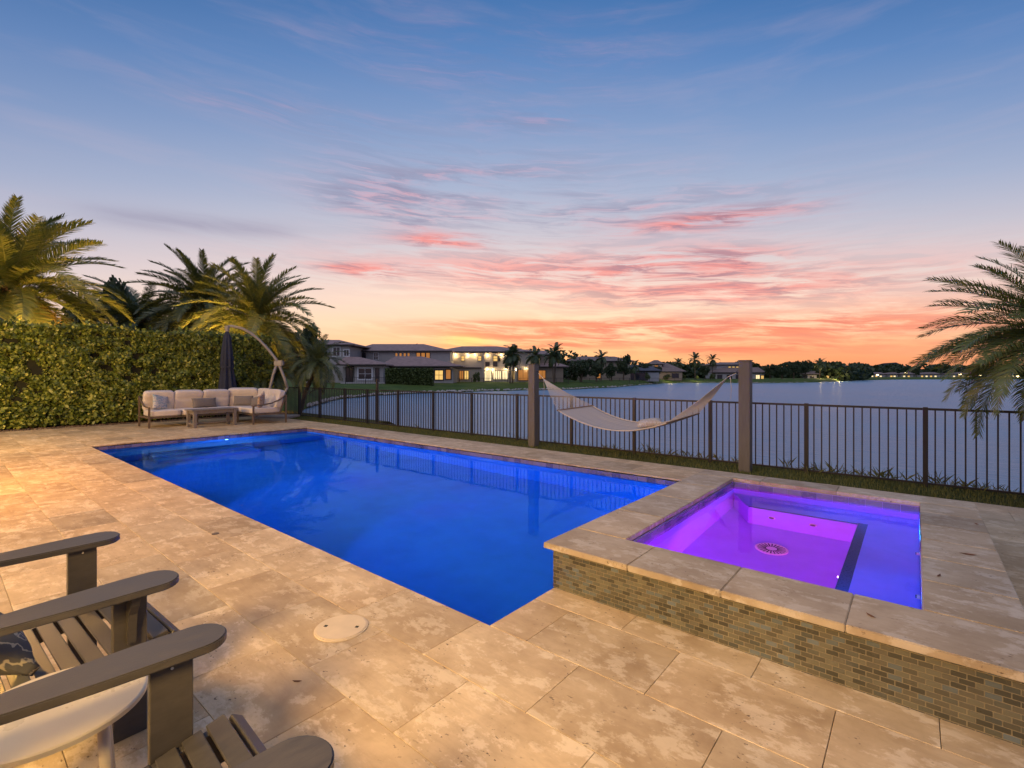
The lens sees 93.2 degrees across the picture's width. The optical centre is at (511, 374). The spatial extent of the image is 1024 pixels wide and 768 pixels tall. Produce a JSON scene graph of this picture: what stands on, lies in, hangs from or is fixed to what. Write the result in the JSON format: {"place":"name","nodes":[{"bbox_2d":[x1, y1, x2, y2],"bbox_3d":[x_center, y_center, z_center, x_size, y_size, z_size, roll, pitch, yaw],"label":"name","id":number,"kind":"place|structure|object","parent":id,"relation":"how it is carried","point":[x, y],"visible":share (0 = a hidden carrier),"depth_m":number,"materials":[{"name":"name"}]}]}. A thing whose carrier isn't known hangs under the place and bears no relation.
{"place":"outdoors","nodes":[
{"label":"outdoors","id":0,"kind":"place"},
{"bbox_2d":[0,416,1023,767],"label":"pool deck","id":1,"kind":"structure","parent":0,"point":[550,678],"depth_m":2.87,"materials":[{"name":"stone"}]},
{"bbox_2d":[0,667,147,767],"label":"side table","id":2,"kind":"object","parent":1,"relation":"on","point":[37,736],"visible":0.57,"depth_m":1.68,"materials":[{"name":"white"}]},
{"bbox_2d":[0,531,179,743],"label":"adirondack chair","id":3,"kind":"object","parent":1,"relation":"on","point":[86,605],"visible":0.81,"depth_m":2.32,"materials":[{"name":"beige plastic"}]},
{"bbox_2d":[0,612,40,675],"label":"seat pillow","id":4,"kind":"object","parent":3,"relation":"on","point":[16,656],"visible":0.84,"depth_m":2.11,"materials":[{"name":"multicoloured fabric"}]},
{"bbox_2d":[0,623,333,767],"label":"adirondack chair","id":5,"kind":"object","parent":1,"relation":"on","point":[164,663],"visible":1,"depth_m":1.67,"materials":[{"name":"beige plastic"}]},
{"bbox_2d":[184,407,237,427],"bbox_3d":[-9.951,1.410,16.070,0.618,0.580,1.400,0,0,37],"label":"coffee table","id":6,"kind":"object","parent":1,"relation":"on","point":[195,412],"visible":1,"depth_m":15.85,"materials":[{"name":"brown wood"}]},
{"bbox_2d":[138,387,286,428],"bbox_3d":[-10.181,1.089,16.700,2.477,1.222,3.847,0,0,40],"label":"sectional sofa","id":7,"kind":"object","parent":1,"relation":"on","point":[179,401],"visible":0.75,"depth_m":16.89,"materials":[{"name":"fabric"}]},
{"bbox_2d":[152,394,167,408],"bbox_3d":[-11.627,0.920,16.009,0.170,0.500,0.500,-16,-16,14],"label":"throw pillow","id":8,"kind":"object","parent":7,"relation":"on","point":[159,402],"visible":0.93,"depth_m":15.92,"materials":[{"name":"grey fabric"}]},
{"bbox_2d":[191,398,216,407],"bbox_3d":[-10.779,0.980,16.981,0.160,0.340,0.800,-16,-9,31],"label":"lumbar pillow","id":9,"kind":"object","parent":7,"relation":"on","point":[203,402],"visible":0.97,"depth_m":16.90,"materials":[{"name":"beige fabric"}]},
{"bbox_2d":[233,396,252,405],"bbox_3d":[-9.857,0.950,17.775,0.660,0.360,0.160,0,-12,-10],"label":"lumbar pillow","id":10,"kind":"object","parent":7,"relation":"on","point":[242,400],"visible":0.81,"depth_m":17.71,"materials":[{"name":"beige fabric"}]},
{"bbox_2d":[251,396,258,406],"bbox_3d":[-9.223,0.970,17.443,0.460,0.360,0.160,-15,-20,24],"label":"throw pillow","id":11,"kind":"object","parent":7,"relation":"on","point":[254,401],"visible":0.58,"depth_m":17.38,"materials":[{"name":"beige fabric"}]},
{"bbox_2d":[257,391,264,407],"bbox_3d":[-8.790,0.910,16.978,0.170,0.500,0.500,9,20,-12],"label":"throw pillow","id":12,"kind":"object","parent":7,"relation":"on","point":[261,399],"visible":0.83,"depth_m":16.84,"materials":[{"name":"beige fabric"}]},
{"bbox_2d":[218,325,299,418],"bbox_3d":[-9.981,-0.120,19.178,2.835,3.640,1.247,0,0,-11],"label":"cantilever umbrella","id":13,"kind":"object","parent":1,"relation":"on","point":[227,380],"visible":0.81,"depth_m":18.71,"materials":[{"name":"blue fabric"}]},
{"bbox_2d":[314,615,367,641],"bbox_3d":[-1.145,1.698,3.251,0.344,0.023,0.344,0,0,40],"label":"skimmer lid","id":14,"kind":"object","parent":1,"relation":"on","point":[340,628],"visible":1,"depth_m":3.22,"materials":[{"name":"beige plastic"}]},
{"bbox_2d":[94,429,676,484],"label":"swimming pool","id":15,"kind":"structure","parent":1,"relation":"in","point":[633,477],"depth_m":11.62,"materials":[{"name":"tile"}]},
{"bbox_2d":[99,431,669,625],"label":"pool water","id":16,"kind":"structure","parent":15,"relation":"in","point":[468,535],"depth_m":6.94,"materials":[{"name":"blue liquid"}]},
{"bbox_2d":[544,470,1023,746],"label":"raised spa","id":17,"kind":"object","parent":1,"relation":"on","point":[952,651],"visible":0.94,"depth_m":2.98,"materials":[{"name":"stone"}]},
{"bbox_2d":[643,487,920,608],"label":"spa water","id":18,"kind":"structure","parent":17,"relation":"in","point":[867,551],"depth_m":4.24,"materials":[{"name":"purple liquid"}]},
{"bbox_2d":[902,239,1023,439],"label":"leaning palm","id":19,"kind":"object","parent":1,"relation":"on","point":[1011,333],"visible":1,"depth_m":6.19,"materials":[{"name":"green plant"}]},
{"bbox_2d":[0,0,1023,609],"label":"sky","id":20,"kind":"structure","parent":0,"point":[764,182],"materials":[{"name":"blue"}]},
{"bbox_2d":[93,410,1023,535],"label":"ground","id":21,"kind":"structure","parent":0,"point":[841,478],"depth_m":9.12,"materials":[{"name":"green plant"}]},
{"bbox_2d":[0,194,134,326],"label":"date palm","id":22,"kind":"object","parent":21,"relation":"on","point":[22,261],"visible":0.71,"depth_m":18.23,"materials":[{"name":"green plant"}]},
{"bbox_2d":[62,275,180,334],"bbox_3d":[-21.870,-2.003,29.220,6.890,7.407,7.405,0,0,-2],"label":"date palm","id":23,"kind":"object","parent":21,"relation":"on","point":[145,322],"visible":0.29,"depth_m":28.10,"materials":[{"name":"green plant"}]},
{"bbox_2d":[0,415,250,431],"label":"mulch bed","id":24,"kind":"object","parent":21,"relation":"on","point":[115,424],"depth_m":16.66,"materials":[{"name":"brown wood"}]},
{"bbox_2d":[0,315,274,430],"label":"tall hedge","id":25,"kind":"object","parent":24,"relation":"on","point":[62,374],"visible":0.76,"depth_m":16.42,"materials":[{"name":"green plant"}]},
{"bbox_2d":[237,359,279,388],"bbox_3d":[-11.115,0.519,20.568,2.383,2.374,2.413,0,0,-13],"label":"palm","id":26,"kind":"object","parent":24,"relation":"on","point":[263,360],"visible":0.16,"depth_m":20.16,"materials":[{"name":"green plant"}]},
{"bbox_2d":[260,349,307,394],"bbox_3d":[-10.476,0.234,21.521,2.694,2.958,2.979,0,0,40],"label":"palm","id":27,"kind":"object","parent":24,"relation":"on","point":[278,380],"visible":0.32,"depth_m":21.33,"materials":[{"name":"green plant"}]},
{"bbox_2d":[121,244,252,331],"bbox_3d":[-17.633,-2.766,27.319,7.190,8.931,7.502,0,0,40],"label":"date palm","id":28,"kind":"object","parent":21,"relation":"on","point":[182,312],"visible":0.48,"depth_m":26.35,"materials":[{"name":"green plant"}]},
{"bbox_2d":[171,254,333,378],"bbox_3d":[-12.460,-2.039,23.201,7.143,7.477,6.779,0,0,40],"label":"date palm","id":29,"kind":"object","parent":21,"relation":"on","point":[258,314],"visible":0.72,"depth_m":22.67,"materials":[{"name":"green plant"}]},
{"bbox_2d":[283,334,351,413],"bbox_3d":[-8.188,0.003,20.831,3.003,3.454,2.764,0,0,40],"label":"palm","id":30,"kind":"object","parent":21,"relation":"on","point":[318,367],"visible":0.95,"depth_m":20.55,"materials":[{"name":"green plant"}]},
{"bbox_2d":[376,379,378,438],"bbox_3d":[-4.857,1.425,17.450,0.095,2.550,0.100,0,0,40],"label":"metal pole","id":31,"kind":"object","parent":21,"relation":"on","point":[377,384],"visible":0.47,"depth_m":17.41,"materials":[{"name":"brown metal"}]},
{"bbox_2d":[528,364,538,446],"bbox_3d":[0.547,0.740,11.804,0.258,2.010,0.206,0,0,40],"label":"hammock post","id":32,"kind":"object","parent":21,"relation":"on","point":[533,405],"visible":0.98,"depth_m":11.75,"materials":[{"name":"paint"}]},
{"bbox_2d":[538,373,735,430],"bbox_3d":[2.351,0.565,10.262,4.507,1.203,0.883,0,0,40],"label":"hammock","id":33,"kind":"object","parent":32,"relation":"hanging from","point":[592,416],"visible":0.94,"depth_m":10.56,"materials":[{"name":"fabric"}]},
{"bbox_2d":[637,418,662,427],"bbox_3d":[2.763,0.965,9.724,0.480,0.160,0.380,-9,4,15],"label":"hammock pillow","id":34,"kind":"object","parent":33,"relation":"on","point":[647,423],"visible":0.95,"depth_m":9.59,"materials":[{"name":"fabric"}]},
{"bbox_2d":[284,386,1023,494],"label":"metal fence","id":35,"kind":"object","parent":21,"relation":"on","point":[806,434],"visible":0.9,"depth_m":10.20,"materials":[{"name":"brown metal"}]},
{"bbox_2d":[736,360,752,472],"bbox_3d":[4.195,0.740,8.765,0.258,2.010,0.206,0,0,40],"label":"hammock post","id":36,"kind":"object","parent":21,"relation":"on","point":[744,370],"visible":0.92,"depth_m":8.67,"materials":[{"name":"paint"}]},
{"bbox_2d":[105,377,1022,446],"bbox_3d":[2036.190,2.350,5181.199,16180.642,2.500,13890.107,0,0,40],"label":"lawn","id":37,"kind":"structure","parent":0,"point":[474,386],"depth_m":94.35,"materials":[{"name":"green plant"}]},
{"bbox_2d":[62,274,136,326],"bbox_3d":[-28.874,-2.584,34.213,4.341,8.799,4.522,0,0,-43],"label":"broadleaf tree","id":38,"kind":"object","parent":37,"relation":"on","point":[113,281],"visible":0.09,"depth_m":33.66,"materials":[{"name":"green plant"}]},
{"bbox_2d":[284,322,329,392],"bbox_3d":[-21.116,-1.708,48.296,5.290,7.054,4.502,0,0,17],"label":"broadleaf tree","id":39,"kind":"object","parent":37,"relation":"on","point":[308,335],"visible":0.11,"depth_m":47.49,"materials":[{"name":"green plant"}]},
{"bbox_2d":[306,340,370,382],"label":"grey house","id":40,"kind":"structure","parent":37,"relation":"on","point":[353,349],"depth_m":92.00,"materials":[{"name":"paint"}]},
{"bbox_2d":[332,346,340,356],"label":"window","id":41,"kind":"structure","parent":40,"relation":"in","point":[335,348],"depth_m":91.95,"materials":[{"name":"white glass"}]},
{"bbox_2d":[343,349,349,356],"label":"window","id":42,"kind":"structure","parent":40,"relation":"in","point":[345,354],"depth_m":91.92,"materials":[{"name":"white glass"}]},
{"bbox_2d":[345,377,385,383],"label":"rail fence","id":43,"kind":"object","parent":37,"relation":"on","point":[363,379],"visible":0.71,"depth_m":81.97,"materials":[{"name":"brown metal"}]},
{"bbox_2d":[335,344,466,383],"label":"house","id":44,"kind":"structure","parent":37,"relation":"on","point":[375,360],"depth_m":93.49,"materials":[{"name":"grey paint"}]},
{"bbox_2d":[346,367,352,381],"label":"window","id":45,"kind":"structure","parent":44,"relation":"in","point":[349,373],"depth_m":89.97,"materials":[{"name":"black glass"}]},
{"bbox_2d":[357,367,372,379],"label":"window","id":46,"kind":"structure","parent":44,"relation":"in","point":[361,371],"depth_m":87.97,"materials":[{"name":"white glass"}]},
{"bbox_2d":[373,352,378,359],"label":"window","id":47,"kind":"structure","parent":44,"relation":"in","point":[375,354],"depth_m":99.98,"materials":[{"name":"grey glass"}]},
{"bbox_2d":[375,368,378,381],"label":"door","id":48,"kind":"structure","parent":44,"relation":"in","point":[376,369],"depth_m":87.97,"materials":[{"name":"wood"}]},
{"bbox_2d":[434,370,443,380],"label":"window","id":49,"kind":"structure","parent":44,"relation":"in","point":[438,374],"depth_m":92.98,"materials":[{"name":"yellow glass"}]},
{"bbox_2d":[445,369,451,379],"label":"window","id":50,"kind":"structure","parent":44,"relation":"in","point":[448,372],"depth_m":92.89,"materials":[{"name":"brown glass"}]},
{"bbox_2d":[385,368,433,385],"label":"hedge","id":51,"kind":"object","parent":37,"relation":"on","point":[412,376],"visible":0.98,"depth_m":82.88,"materials":[{"name":"green plant"}]},
{"bbox_2d":[473,372,479,381],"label":"bush","id":52,"kind":"object","parent":37,"relation":"on","point":[476,375],"visible":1,"depth_m":98.84,"materials":[{"name":"green plant"}]},
{"bbox_2d":[448,346,568,381],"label":"lit house","id":53,"kind":"structure","parent":37,"relation":"on","point":[486,362],"depth_m":106.00,"materials":[{"name":"beige paint"}]},
{"bbox_2d":[459,370,463,379],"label":"window","id":54,"kind":"structure","parent":53,"relation":"in","point":[461,372],"depth_m":105.93,"materials":[{"name":"brown glass"}]},
{"bbox_2d":[464,370,468,379],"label":"window","id":55,"kind":"structure","parent":53,"relation":"in","point":[466,372],"depth_m":105.91,"materials":[{"name":"yellow glass"}]},
{"bbox_2d":[485,370,487,380],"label":"window","id":56,"kind":"structure","parent":53,"relation":"in","point":[486,371],"depth_m":105.98,"materials":[{"name":"yellow glass"}]},
{"bbox_2d":[488,370,491,380],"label":"window","id":57,"kind":"structure","parent":53,"relation":"in","point":[489,371],"depth_m":105.98,"materials":[{"name":"yellow"}]},
{"bbox_2d":[493,370,496,379],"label":"window","id":58,"kind":"structure","parent":53,"relation":"in","point":[494,371],"depth_m":105.98,"materials":[{"name":"yellow glass"}]},
{"bbox_2d":[493,356,497,361],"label":"window","id":59,"kind":"structure","parent":53,"relation":"in","point":[495,358],"depth_m":105.98,"materials":[{"name":"yellow"}]},
{"bbox_2d":[497,370,501,379],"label":"window","id":60,"kind":"structure","parent":53,"relation":"in","point":[499,372],"depth_m":105.92,"materials":[{"name":"yellow"}]},
{"bbox_2d":[502,370,507,379],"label":"window","id":61,"kind":"structure","parent":53,"relation":"in","point":[504,372],"depth_m":105.98,"materials":[{"name":"yellow"}]},
{"bbox_2d":[518,369,527,380],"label":"window","id":62,"kind":"structure","parent":53,"relation":"in","point":[522,373],"depth_m":105.98,"materials":[{"name":"brown glass"}]},
{"bbox_2d":[539,370,545,378],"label":"window","id":63,"kind":"structure","parent":53,"relation":"in","point":[542,372],"depth_m":106.97,"materials":[{"name":"brown glass"}]},
{"bbox_2d":[501,346,521,382],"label":"tall palm","id":64,"kind":"object","parent":37,"relation":"on","point":[509,358],"visible":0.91,"depth_m":95.74,"materials":[{"name":"green plant"}]},
{"bbox_2d":[459,378,568,383],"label":"rail fence","id":65,"kind":"object","parent":37,"relation":"on","point":[511,380],"visible":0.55,"depth_m":100.99,"materials":[{"name":"brown metal"}]},
{"bbox_2d":[503,344,527,382],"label":"tall palm","id":66,"kind":"object","parent":37,"relation":"on","point":[516,356],"visible":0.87,"depth_m":96.91,"materials":[{"name":"green plant"}]},
{"bbox_2d":[526,346,546,365],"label":"tall palm","id":67,"kind":"object","parent":37,"relation":"on","point":[534,358],"visible":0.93,"depth_m":99.78,"materials":[{"name":"green plant"}]},
{"bbox_2d":[542,347,560,382],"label":"tall palm","id":68,"kind":"object","parent":37,"relation":"on","point":[552,359],"visible":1,"depth_m":99.67,"materials":[{"name":"green plant"}]},
{"bbox_2d":[546,342,566,382],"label":"tall palm","id":69,"kind":"object","parent":37,"relation":"on","point":[556,346],"visible":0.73,"depth_m":100.94,"materials":[{"name":"green plant"}]},
{"bbox_2d":[529,347,586,378],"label":"wood","id":70,"kind":"object","parent":37,"relation":"on","point":[567,375],"visible":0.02,"depth_m":145.51,"materials":[{"name":"green plant"}]},
{"bbox_2d":[560,360,566,375],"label":"broadleaf tree","id":71,"kind":"object","parent":37,"relation":"on","point":[564,372],"visible":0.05,"depth_m":125.91,"materials":[{"name":"green plant"}]},
{"bbox_2d":[307,381,833,406],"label":"shore stones","id":72,"kind":"object","parent":37,"relation":"on","point":[461,390],"visible":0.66,"depth_m":81.25,"materials":[{"name":"grey stone"}]},
{"bbox_2d":[569,374,576,380],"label":"bush","id":73,"kind":"object","parent":37,"relation":"on","point":[573,377],"visible":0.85,"depth_m":111.92,"materials":[{"name":"green plant"}]},
{"bbox_2d":[566,358,596,381],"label":"broadleaf tree","id":74,"kind":"object","parent":37,"relation":"on","point":[583,369],"visible":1,"depth_m":109.40,"materials":[{"name":"green plant"}]},
{"bbox_2d":[590,363,604,381],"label":"broadleaf tree","id":75,"kind":"object","parent":37,"relation":"on","point":[598,368],"visible":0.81,"depth_m":115.11,"materials":[{"name":"green plant"}]},
{"bbox_2d":[565,356,633,379],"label":"pale roof house","id":76,"kind":"structure","parent":37,"relation":"on","point":[613,360],"depth_m":142.00,"materials":[{"name":"beige paint"}]},
{"bbox_2d":[594,349,611,380],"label":"tall palm","id":77,"kind":"object","parent":37,"relation":"on","point":[601,360],"visible":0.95,"depth_m":121.80,"materials":[{"name":"green plant"}]},
{"bbox_2d":[604,362,616,380],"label":"broadleaf tree","id":78,"kind":"object","parent":37,"relation":"on","point":[610,369],"visible":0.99,"depth_m":121.18,"materials":[{"name":"green plant"}]},
{"bbox_2d":[569,378,658,382],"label":"rail fence","id":79,"kind":"object","parent":37,"relation":"on","point":[619,379],"visible":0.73,"depth_m":125.95,"materials":[{"name":"brown metal"}]},
{"bbox_2d":[615,354,630,379],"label":"broadleaf tree","id":80,"kind":"object","parent":37,"relation":"on","point":[623,368],"visible":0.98,"depth_m":134.45,"materials":[{"name":"green plant"}]},
{"bbox_2d":[628,360,640,380],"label":"tall palm","id":81,"kind":"object","parent":37,"relation":"on","point":[634,369],"visible":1,"depth_m":124.90,"materials":[{"name":"green plant"}]},
{"bbox_2d":[630,365,661,380],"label":"slate roof house","id":82,"kind":"structure","parent":37,"relation":"on","point":[653,375],"depth_m":146.00,"materials":[{"name":"grey paint"}]},
{"bbox_2d":[647,360,686,379],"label":"tan roof house","id":83,"kind":"structure","parent":37,"relation":"on","point":[674,372],"depth_m":172.00,"materials":[{"name":"paint"}]},
{"bbox_2d":[672,373,678,377],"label":"window","id":84,"kind":"structure","parent":83,"relation":"in","point":[674,375],"depth_m":171.99,"materials":[{"name":"grey glass"}]},
{"bbox_2d":[672,358,686,368],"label":"tall palm","id":85,"kind":"object","parent":37,"relation":"on","point":[678,361],"visible":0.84,"depth_m":179.65,"materials":[{"name":"green plant"}]},
{"bbox_2d":[688,352,701,378],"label":"tall palm","id":86,"kind":"object","parent":37,"relation":"on","point":[695,356],"visible":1,"depth_m":179.74,"materials":[{"name":"green plant"}]},
{"bbox_2d":[699,365,710,378],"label":"broadleaf tree","id":87,"kind":"object","parent":37,"relation":"on","point":[704,371],"visible":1,"depth_m":184.34,"materials":[{"name":"green plant"}]},
{"bbox_2d":[707,354,717,378],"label":"tall palm","id":88,"kind":"object","parent":37,"relation":"on","point":[712,362],"visible":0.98,"depth_m":185.61,"materials":[{"name":"green plant"}]},
{"bbox_2d":[703,362,764,378],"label":"pale house","id":89,"kind":"structure","parent":37,"relation":"on","point":[723,370],"depth_m":189.95,"materials":[{"name":"paint"}]},
{"bbox_2d":[631,361,874,380],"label":"wood","id":90,"kind":"object","parent":37,"relation":"on","point":[862,371],"visible":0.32,"depth_m":218.14,"materials":[{"name":"green plant"}]},
{"bbox_2d":[764,364,777,378],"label":"broadleaf tree","id":91,"kind":"object","parent":37,"relation":"on","point":[769,370],"visible":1,"depth_m":183.89,"materials":[{"name":"green plant"}]},
{"bbox_2d":[775,367,790,378],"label":"broadleaf tree","id":92,"kind":"object","parent":37,"relation":"on","point":[785,371],"visible":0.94,"depth_m":186.20,"materials":[{"name":"green plant"}]},
{"bbox_2d":[784,360,800,378],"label":"broadleaf tree","id":93,"kind":"object","parent":37,"relation":"on","point":[795,366],"visible":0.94,"depth_m":189.35,"materials":[{"name":"green plant"}]},
{"bbox_2d":[799,360,812,378],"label":"broadleaf tree","id":94,"kind":"object","parent":37,"relation":"on","point":[805,365],"visible":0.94,"depth_m":191.37,"materials":[{"name":"green plant"}]},
{"bbox_2d":[798,371,818,377],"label":"house","id":95,"kind":"structure","parent":37,"relation":"on","point":[811,376],"depth_m":215.07,"materials":[{"name":"paint"}]},
{"bbox_2d":[814,358,826,377],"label":"tall palm","id":96,"kind":"object","parent":37,"relation":"on","point":[819,365],"visible":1,"depth_m":204.75,"materials":[{"name":"green plant"}]},
{"bbox_2d":[833,366,846,377],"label":"broadleaf tree","id":97,"kind":"object","parent":37,"relation":"on","point":[844,369],"visible":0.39,"depth_m":214.59,"materials":[{"name":"green plant"}]},
{"bbox_2d":[872,372,884,376],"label":"bungalow","id":98,"kind":"object","parent":37,"relation":"on","point":[878,375],"visible":0.43,"depth_m":338.00,"materials":[{"name":"paint"}]},
{"bbox_2d":[885,372,897,376],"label":"bungalow","id":99,"kind":"object","parent":37,"relation":"on","point":[891,375],"visible":0.62,"depth_m":339.08,"materials":[{"name":"paint"}]},
{"bbox_2d":[898,372,912,376],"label":"bungalow","id":100,"kind":"object","parent":37,"relation":"on","point":[905,375],"visible":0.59,"depth_m":338.23,"materials":[{"name":"paint"}]},
{"bbox_2d":[913,368,920,376],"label":"broadleaf tree","id":101,"kind":"object","parent":37,"relation":"on","point":[917,371],"visible":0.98,"depth_m":328.84,"materials":[{"name":"green plant"}]},
{"bbox_2d":[913,372,939,376],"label":"bungalow","id":102,"kind":"object","parent":37,"relation":"on","point":[927,375],"visible":0.63,"depth_m":338.98,"materials":[{"name":"paint"}]},
{"bbox_2d":[853,363,1023,376],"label":"wood","id":103,"kind":"object","parent":37,"relation":"on","point":[898,368],"visible":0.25,"depth_m":357.55,"materials":[{"name":"green plant"}]},
{"bbox_2d":[940,372,969,376],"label":"bungalow","id":104,"kind":"object","parent":37,"relation":"on","point":[954,375],"visible":0.32,"depth_m":339.08,"materials":[{"name":"paint"}]},
{"bbox_2d":[263,379,1023,549],"bbox_3d":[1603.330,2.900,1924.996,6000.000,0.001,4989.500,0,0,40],"label":"lake water","id":105,"kind":"structure","parent":0,"point":[922,393],"depth_m":29.45,"materials":[{"name":"blue liquid"}]},
{"bbox_2d":[638,362,652,371],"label":"broadleaf tree","id":106,"kind":"object","parent":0,"point":[644,365],"visible":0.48,"depth_m":148.90,"materials":[{"name":"green plant"}]},
{"bbox_2d":[378,422,1023,495],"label":"tall grass","id":107,"kind":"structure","parent":0,"point":[894,477],"depth_m":8.19,"materials":[{"name":"green plant"}]}
]}

